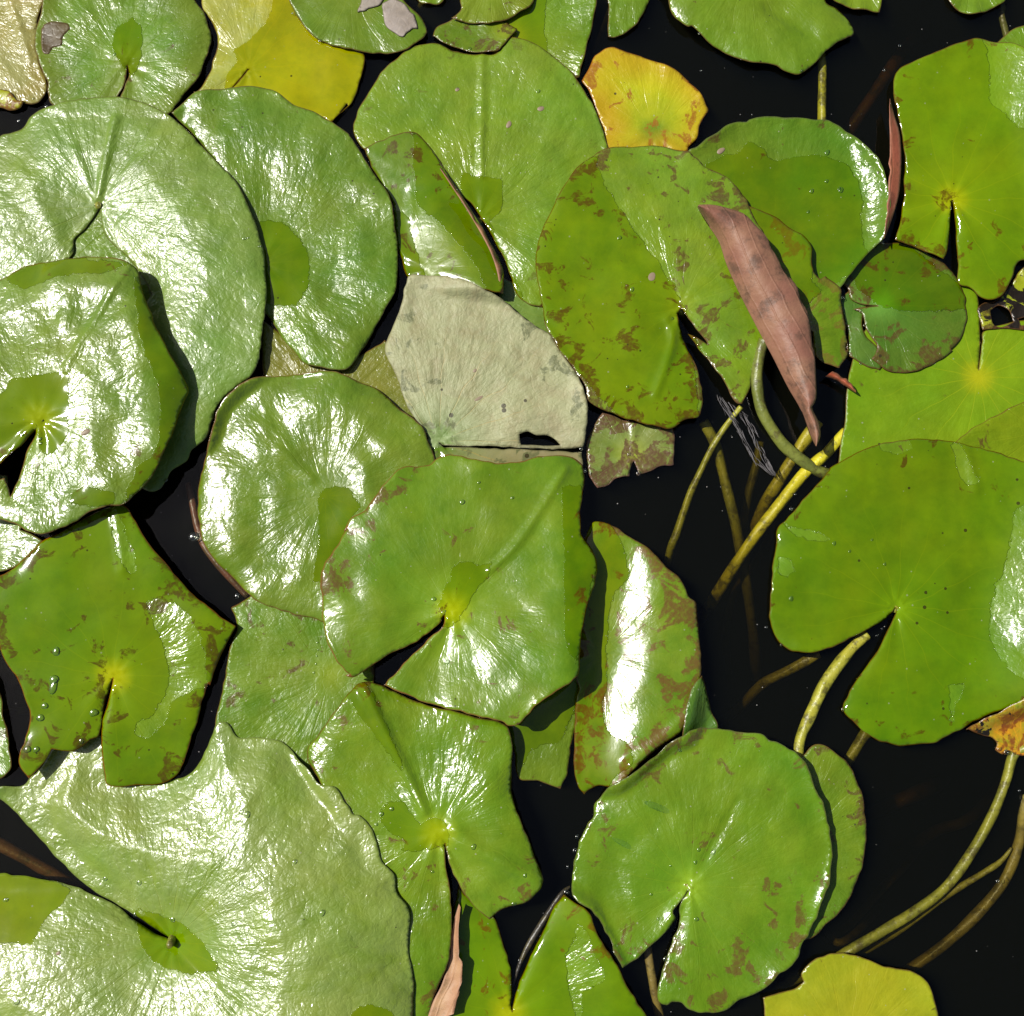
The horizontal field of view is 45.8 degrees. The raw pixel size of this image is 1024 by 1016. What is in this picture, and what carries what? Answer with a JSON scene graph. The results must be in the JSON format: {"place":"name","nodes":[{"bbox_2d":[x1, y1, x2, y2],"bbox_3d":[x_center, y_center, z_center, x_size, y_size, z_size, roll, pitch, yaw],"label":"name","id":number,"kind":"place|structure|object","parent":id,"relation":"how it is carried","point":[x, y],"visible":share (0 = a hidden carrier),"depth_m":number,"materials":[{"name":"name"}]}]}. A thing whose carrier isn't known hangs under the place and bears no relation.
{"place":"outdoors","nodes":[
{"label":"outdoors","id":0,"kind":"place"},
{"bbox_2d":[0,0,1023,1015],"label":"pond bed","id":1,"kind":"object","parent":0,"point":[978,969],"depth_m":2.09,"materials":[{"name":"black liquid"}]},
{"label":"water","id":2,"kind":"structure","parent":0,"visible":0},
{"bbox_2d":[0,475,41,574],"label":"lily pad","id":3,"kind":"object","parent":2,"relation":"on","point":[18,545],"visible":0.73,"depth_m":1.19,"materials":[{"name":"green plant"}]},
{"bbox_2d":[0,0,47,104],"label":"lily pad","id":4,"kind":"object","parent":2,"relation":"on","point":[22,77],"visible":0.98,"depth_m":1.27,"materials":[{"name":"beige plant"}]},
{"bbox_2d":[0,89,23,110],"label":"leaf scrap","id":5,"kind":"object","parent":4,"relation":"on","point":[9,101],"visible":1,"depth_m":1.26,"materials":[{"name":"plant"}]},
{"bbox_2d":[0,837,106,899],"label":"leaf stalk","id":6,"kind":"object","parent":2,"relation":"in","point":[43,868],"visible":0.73,"depth_m":1.19,"materials":[{"name":"brown plant"}]},
{"bbox_2d":[0,694,109,778],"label":"lily pad","id":7,"kind":"object","parent":2,"relation":"on","point":[5,762],"visible":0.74,"depth_m":1.18,"materials":[{"name":"green plant"}]},
{"bbox_2d":[0,256,209,581],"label":"lily pad","id":8,"kind":"object","parent":2,"relation":"on","point":[82,345],"visible":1,"depth_m":1.18,"materials":[{"name":"green plant"}]},
{"bbox_2d":[81,429,89,434],"bbox_3d":[-0.414,-0.073,1.175,0.010,0.001,0.006,-30,83,-4],"label":"debris crumb","id":9,"kind":"object","parent":8,"relation":"on","point":[85,432],"visible":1,"depth_m":1.18,"materials":[{"name":"brown"}]},
{"bbox_2d":[70,209,151,301],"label":"lily pad","id":10,"kind":"object","parent":2,"relation":"on","point":[91,240],"visible":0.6,"depth_m":1.25,"materials":[{"name":"green plant"}]},
{"bbox_2d":[0,505,235,786],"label":"lily pad","id":11,"kind":"object","parent":2,"relation":"on","point":[99,601],"visible":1,"depth_m":1.17,"materials":[{"name":"green plant"}]},
{"bbox_2d":[35,0,211,113],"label":"lily pad","id":12,"kind":"object","parent":2,"relation":"on","point":[154,53],"visible":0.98,"depth_m":1.27,"materials":[{"name":"green plant"}]},
{"bbox_2d":[0,96,266,491],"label":"lily pad","id":13,"kind":"object","parent":2,"relation":"on","point":[161,190],"visible":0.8,"depth_m":1.24,"materials":[{"name":"green plant"}]},
{"bbox_2d":[188,532,199,540],"bbox_3d":[-0.317,0.028,1.207,0.012,0.002,0.010,0,82,0],"label":"water drop","id":14,"kind":"object","parent":2,"relation":"on","point":[197,537],"visible":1,"depth_m":1.21,"materials":[{"name":"clear liquid"}]},
{"bbox_2d":[0,721,413,1015],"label":"lily pad","id":15,"kind":"object","parent":2,"relation":"on","point":[282,944],"visible":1,"depth_m":1.14,"materials":[{"name":"green plant"}]},
{"bbox_2d":[185,482,249,598],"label":"leaf stalk","id":16,"kind":"object","parent":2,"relation":"in","point":[196,526],"visible":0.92,"depth_m":1.21,"materials":[{"name":"brown plant"}]},
{"bbox_2d":[198,0,364,139],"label":"lily pad","id":17,"kind":"object","parent":2,"relation":"on","point":[276,46],"visible":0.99,"depth_m":1.27,"materials":[{"name":"yellow plant"}]},
{"bbox_2d":[172,86,397,369],"bbox_3d":[-0.211,-0.303,1.246,0.169,0.010,0.338,-24,83,-3],"label":"lily pad","id":18,"kind":"object","parent":2,"relation":"on","point":[315,193],"visible":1,"depth_m":1.25,"materials":[{"name":"green plant"}]},
{"bbox_2d":[215,596,373,782],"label":"lily pad","id":19,"kind":"object","parent":2,"relation":"on","point":[289,683],"visible":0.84,"depth_m":1.18,"materials":[{"name":"green plant"}]},
{"bbox_2d":[197,371,434,621],"bbox_3d":[-0.207,-0.022,1.204,0.224,0.016,0.243,26,83,4],"label":"lily pad","id":20,"kind":"object","parent":2,"relation":"on","point":[298,471],"visible":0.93,"depth_m":1.20,"materials":[{"name":"green plant"}]},
{"bbox_2d":[289,0,426,59],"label":"lily pad","id":21,"kind":"object","parent":2,"relation":"on","point":[393,28],"visible":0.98,"depth_m":1.27,"materials":[{"name":"green plant"}]},
{"bbox_2d":[261,321,468,446],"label":"lily pad","id":22,"kind":"object","parent":2,"relation":"on","point":[372,367],"visible":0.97,"depth_m":1.23,"materials":[{"name":"green plant"}]},
{"bbox_2d":[362,0,443,160],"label":"lily pad","id":23,"kind":"object","parent":2,"relation":"on","point":[421,6],"visible":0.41,"depth_m":1.32,"materials":[{"name":"green plant"}]},
{"bbox_2d":[307,681,542,1015],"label":"lily pad","id":24,"kind":"object","parent":2,"relation":"on","point":[419,786],"visible":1,"depth_m":1.15,"materials":[{"name":"green plant"}]},
{"bbox_2d":[364,132,503,293],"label":"lily pad","id":25,"kind":"object","parent":2,"relation":"on","point":[439,230],"visible":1,"depth_m":1.25,"materials":[{"name":"green plant"}]},
{"bbox_2d":[320,454,596,725],"bbox_3d":[-0.051,0.107,1.386,0.269,0.468,0.264,0,82,0],"label":"lily pad","id":26,"kind":"object","parent":2,"relation":"on","point":[497,562],"visible":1,"depth_m":1.17,"materials":[{"name":"green plant"}]},
{"bbox_2d":[353,37,607,306],"bbox_3d":[-0.007,-0.347,1.468,0.298,0.432,0.212,44,84,6],"label":"lily pad","id":27,"kind":"object","parent":2,"relation":"on","point":[511,181],"visible":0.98,"depth_m":1.26,"materials":[{"name":"green plant"}]},
{"bbox_2d":[433,19,516,52],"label":"lily pad","id":28,"kind":"object","parent":27,"relation":"on","point":[480,37],"visible":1,"depth_m":1.28,"materials":[{"name":"green plant"}]},
{"bbox_2d":[506,121,511,127],"bbox_3d":[-0.003,-0.399,1.260,0.005,0.001,0.008,15,82,2],"label":"debris crumb","id":29,"kind":"object","parent":27,"relation":"on","point":[508,124],"visible":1,"depth_m":1.26,"materials":[{"name":"brown"}]},
{"bbox_2d":[385,274,587,465],"bbox_3d":[-0.034,-0.090,1.424,0.260,0.446,0.180,40,84,5],"label":"lily pad","id":30,"kind":"object","parent":2,"relation":"on","point":[448,335],"visible":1,"depth_m":1.22,"materials":[{"name":"grey plant"}]},
{"bbox_2d":[452,0,533,53],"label":"lily pad","id":31,"kind":"object","parent":2,"relation":"on","point":[480,11],"visible":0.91,"depth_m":1.28,"materials":[{"name":"green plant"}]},
{"bbox_2d":[498,278,548,332],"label":"lily pad","id":32,"kind":"object","parent":2,"relation":"on","point":[534,315],"visible":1,"depth_m":1.24,"materials":[{"name":"green plant"}]},
{"bbox_2d":[512,886,570,986],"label":"leaf stalk","id":33,"kind":"object","parent":2,"relation":"in","point":[536,931],"visible":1,"depth_m":1.15,"materials":[{"name":"plant"}]},
{"bbox_2d":[507,679,577,788],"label":"lily pad","id":34,"kind":"object","parent":2,"relation":"on","point":[541,733],"visible":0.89,"depth_m":1.18,"materials":[{"name":"green plant"}]},
{"bbox_2d":[491,0,596,77],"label":"lily pad","id":35,"kind":"object","parent":2,"relation":"on","point":[560,30],"visible":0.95,"depth_m":1.28,"materials":[{"name":"green plant"}]},
{"bbox_2d":[442,887,646,1015],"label":"lily pad","id":36,"kind":"object","parent":2,"relation":"on","point":[572,968],"visible":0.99,"depth_m":1.14,"materials":[{"name":"green plant"}]},
{"bbox_2d":[581,0,648,92],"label":"lily pad","id":37,"kind":"object","parent":2,"relation":"on","point":[621,17],"visible":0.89,"depth_m":1.28,"materials":[{"name":"green plant"}]},
{"bbox_2d":[586,413,674,487],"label":"lily pad","id":38,"kind":"object","parent":2,"relation":"on","point":[616,447],"visible":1,"depth_m":1.22,"materials":[{"name":"green plant"}]},
{"bbox_2d":[574,521,700,793],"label":"lily pad","id":39,"kind":"object","parent":2,"relation":"on","point":[638,677],"visible":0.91,"depth_m":1.18,"materials":[{"name":"green plant"}]},
{"bbox_2d":[582,47,707,150],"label":"lily pad","id":40,"kind":"object","parent":2,"relation":"on","point":[638,100],"visible":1,"depth_m":1.27,"materials":[{"name":"yellow plant"}]},
{"bbox_2d":[535,145,771,428],"bbox_3d":[0.147,-0.200,1.443,0.245,0.439,0.301,-25,83,-3],"label":"lily pad","id":41,"kind":"object","parent":2,"relation":"on","point":[621,224],"visible":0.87,"depth_m":1.23,"materials":[{"name":"green plant"}]},
{"bbox_2d":[648,272,654,280],"bbox_3d":[0.142,-0.235,1.229,0.009,0.001,0.008,-40,84,-5],"label":"debris crumb","id":42,"kind":"object","parent":41,"relation":"on","point":[651,276],"visible":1,"depth_m":1.23,"materials":[{"name":"brown"}]},
{"bbox_2d":[698,204,847,478],"bbox_3d":[0.284,-0.177,1.224,0.121,0.074,0.310,-16,82,-2],"label":"dead leaf","id":43,"kind":"object","parent":41,"relation":"on","point":[791,299],"visible":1,"depth_m":1.21,"materials":[{"name":"brown plant"}]},
{"bbox_2d":[644,945,664,1015],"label":"leaf stalk","id":44,"kind":"object","parent":2,"relation":"in","point":[652,979],"visible":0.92,"depth_m":1.16,"materials":[{"name":"plant"}]},
{"bbox_2d":[682,675,717,735],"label":"lily pad","id":45,"kind":"object","parent":2,"relation":"on","point":[698,713],"visible":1,"depth_m":1.17,"materials":[{"name":"green plant"}]},
{"bbox_2d":[571,727,832,1012],"bbox_3d":[0.180,0.371,1.361,0.248,0.443,0.263,0,82,0],"label":"lily pad","id":46,"kind":"object","parent":2,"relation":"on","point":[748,809],"visible":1,"depth_m":1.15,"materials":[{"name":"green plant"}]},
{"bbox_2d":[663,405,742,569],"bbox_3d":[0.189,-0.019,1.238,0.018,0.059,0.182,23,83,3],"label":"leaf stalk","id":47,"kind":"object","parent":2,"relation":"in","point":[675,536],"visible":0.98,"depth_m":1.23,"materials":[{"name":"green plant"}]},
{"bbox_2d":[698,419,761,681],"bbox_3d":[0.232,0.046,1.263,0.020,0.097,0.274,-14,82,-2],"label":"leaf stalk","id":48,"kind":"object","parent":2,"relation":"in","point":[707,428],"visible":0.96,"depth_m":1.25,"materials":[{"name":"green plant"}]},
{"bbox_2d":[717,396,775,475],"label":"frayed leaf","id":49,"kind":"object","parent":2,"relation":"on","point":[770,468],"visible":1,"depth_m":1.22,"materials":[{"name":"grey plant"}]},
{"bbox_2d":[722,513,780,674],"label":"leaf stalk","id":50,"kind":"object","parent":2,"relation":"in","point":[762,551],"visible":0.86,"depth_m":1.29,"materials":[{"name":"plant"}]},
{"bbox_2d":[740,441,763,540],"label":"leaf stalk","id":51,"kind":"object","parent":2,"relation":"in","point":[748,493],"visible":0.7,"depth_m":1.26,"materials":[{"name":"plant"}]},
{"bbox_2d":[668,0,853,119],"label":"lily pad","id":52,"kind":"object","parent":2,"relation":"on","point":[795,37],"visible":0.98,"depth_m":1.27,"materials":[{"name":"green plant"}]},
{"bbox_2d":[715,652,820,726],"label":"leaf stalk","id":53,"kind":"object","parent":2,"relation":"in","point":[755,690],"visible":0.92,"depth_m":1.23,"materials":[{"name":"plant"}]},
{"bbox_2d":[697,428,843,633],"bbox_3d":[0.259,0.029,1.273,0.027,0.135,0.255,35,83,5],"label":"leaf stalk","id":54,"kind":"object","parent":2,"relation":"in","point":[786,495],"visible":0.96,"depth_m":1.22,"materials":[{"name":"yellow plant"}]},
{"bbox_2d":[734,420,822,579],"bbox_3d":[0.272,-0.009,1.276,0.027,0.121,0.169,23,83,3],"label":"leaf stalk","id":55,"kind":"object","parent":2,"relation":"in","point":[778,481],"visible":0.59,"depth_m":1.24,"materials":[{"name":"yellow plant"}]},
{"bbox_2d":[689,116,890,287],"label":"lily pad","id":56,"kind":"object","parent":2,"relation":"on","point":[795,173],"visible":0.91,"depth_m":1.25,"materials":[{"name":"green plant"}]},
{"bbox_2d":[717,148,724,153],"bbox_3d":[0.217,-0.370,1.256,0.010,0.001,0.006,-30,83,-4],"label":"debris crumb","id":57,"kind":"object","parent":56,"relation":"on","point":[720,150],"visible":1,"depth_m":1.25,"materials":[{"name":"brown"}]},
{"bbox_2d":[673,910,937,1015],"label":"lily pad","id":58,"kind":"object","parent":2,"relation":"on","point":[838,984],"visible":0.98,"depth_m":1.14,"materials":[{"name":"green plant"}]},
{"bbox_2d":[698,243,966,372],"bbox_3d":[0.372,-0.205,1.449,0.129,0.429,0.211,-44,84,-6],"label":"lily pad","id":59,"kind":"object","parent":2,"relation":"on","point":[914,312],"visible":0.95,"depth_m":1.24,"materials":[{"name":"green plant"}]},
{"bbox_2d":[794,631,870,756],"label":"leaf stalk","id":60,"kind":"object","parent":2,"relation":"in","point":[839,663],"visible":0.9,"depth_m":1.19,"materials":[{"name":"plant"}]},
{"bbox_2d":[801,744,865,939],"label":"lily pad","id":61,"kind":"object","parent":2,"relation":"on","point":[838,789],"visible":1,"depth_m":1.17,"materials":[{"name":"green plant"}]},
{"bbox_2d":[822,904,883,946],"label":"leaf stalk","id":62,"kind":"object","parent":2,"relation":"in","point":[872,915],"visible":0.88,"depth_m":1.23,"materials":[{"name":"plant"}]},
{"bbox_2d":[843,730,870,766],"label":"leaf stalk","id":63,"kind":"object","parent":2,"relation":"in","point":[861,739],"visible":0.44,"depth_m":1.20,"materials":[{"name":"green plant"}]},
{"bbox_2d":[834,0,881,112],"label":"lily pad","id":64,"kind":"object","parent":2,"relation":"on","point":[861,6],"visible":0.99,"depth_m":1.41,"materials":[{"name":"green plant"}]},
{"bbox_2d":[841,291,880,369],"bbox_3d":[0.353,-0.180,1.233,0.036,0.005,0.088,-13,82,-2],"label":"leaf scrap","id":65,"kind":"object","parent":2,"relation":"on","point":[862,348],"visible":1,"depth_m":1.23,"materials":[{"name":"green plant"}]},
{"bbox_2d":[823,845,925,944],"bbox_3d":[0.382,0.400,1.276,0.157,0.087,0.022,-36,83,-5],"label":"leaf stalk","id":66,"kind":"object","parent":2,"relation":"in","point":[883,886],"visible":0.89,"depth_m":1.24,"materials":[{"name":"plant"}]},
{"bbox_2d":[843,31,921,134],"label":"leaf stalk","id":67,"kind":"object","parent":2,"relation":"in","point":[908,45],"visible":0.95,"depth_m":1.34,"materials":[{"name":"brown plant"}]},
{"bbox_2d":[769,439,1023,745],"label":"lily pad","id":68,"kind":"object","parent":2,"relation":"on","point":[927,546],"visible":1,"depth_m":1.19,"materials":[{"name":"green plant"}]},
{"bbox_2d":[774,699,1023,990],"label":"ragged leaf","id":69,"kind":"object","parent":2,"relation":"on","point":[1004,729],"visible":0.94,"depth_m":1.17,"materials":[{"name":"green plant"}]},
{"bbox_2d":[864,777,950,820],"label":"leaf stalk","id":70,"kind":"object","parent":2,"relation":"in","point":[928,788],"visible":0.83,"depth_m":1.26,"materials":[{"name":"black plant"}]},
{"bbox_2d":[838,286,1023,462],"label":"lily pad","id":71,"kind":"object","parent":2,"relation":"on","point":[958,391],"visible":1,"depth_m":1.23,"materials":[{"name":"green plant"}]},
{"bbox_2d":[825,371,855,392],"bbox_3d":[0.332,-0.128,1.215,0.034,0.007,0.008,31,83,4],"label":"curled leaf tip","id":72,"kind":"object","parent":71,"relation":"on","point":[845,382],"visible":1,"depth_m":1.21,"materials":[{"name":"red plant"}]},
{"bbox_2d":[859,847,1011,956],"bbox_3d":[0.414,0.386,1.185,0.179,0.033,0.009,-35,83,-5],"label":"leaf stalk","id":73,"kind":"object","parent":2,"relation":"in","point":[960,886],"visible":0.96,"depth_m":1.18,"materials":[{"name":"green plant"}]},
{"bbox_2d":[890,775,1001,863],"bbox_3d":[0.471,0.331,1.295,0.153,0.072,0.023,-36,84,-5],"label":"leaf stalk","id":74,"kind":"object","parent":2,"relation":"in","point":[977,811],"visible":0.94,"depth_m":1.28,"materials":[{"name":"plant"}]},
{"bbox_2d":[884,38,1023,299],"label":"lily pad","id":75,"kind":"object","parent":2,"relation":"on","point":[960,109],"visible":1,"depth_m":1.25,"materials":[{"name":"green plant"}]},
{"bbox_2d":[900,794,1023,971],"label":"leaf stalk","id":76,"kind":"object","parent":2,"relation":"in","point":[974,916],"visible":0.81,"depth_m":1.18,"materials":[{"name":"plant"}]},
{"bbox_2d":[948,0,1008,36],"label":"lily pad","id":77,"kind":"object","parent":2,"relation":"on","point":[971,6],"visible":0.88,"depth_m":1.28,"materials":[{"name":"green plant"}]},
{"bbox_2d":[956,402,1023,461],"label":"lily pad","id":78,"kind":"object","parent":2,"relation":"on","point":[1002,432],"visible":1,"depth_m":1.22,"materials":[{"name":"green plant"}]},
{"bbox_2d":[977,267,1023,329],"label":"rotting leaf","id":79,"kind":"object","parent":2,"relation":"on","point":[1011,299],"visible":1,"depth_m":1.24,"materials":[{"name":"plant"}]},
{"bbox_2d":[998,26,1023,46],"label":"lily pad","id":80,"kind":"object","parent":2,"relation":"on","point":[1015,35],"visible":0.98,"depth_m":1.28,"materials":[{"name":"green plant"}]}
]}

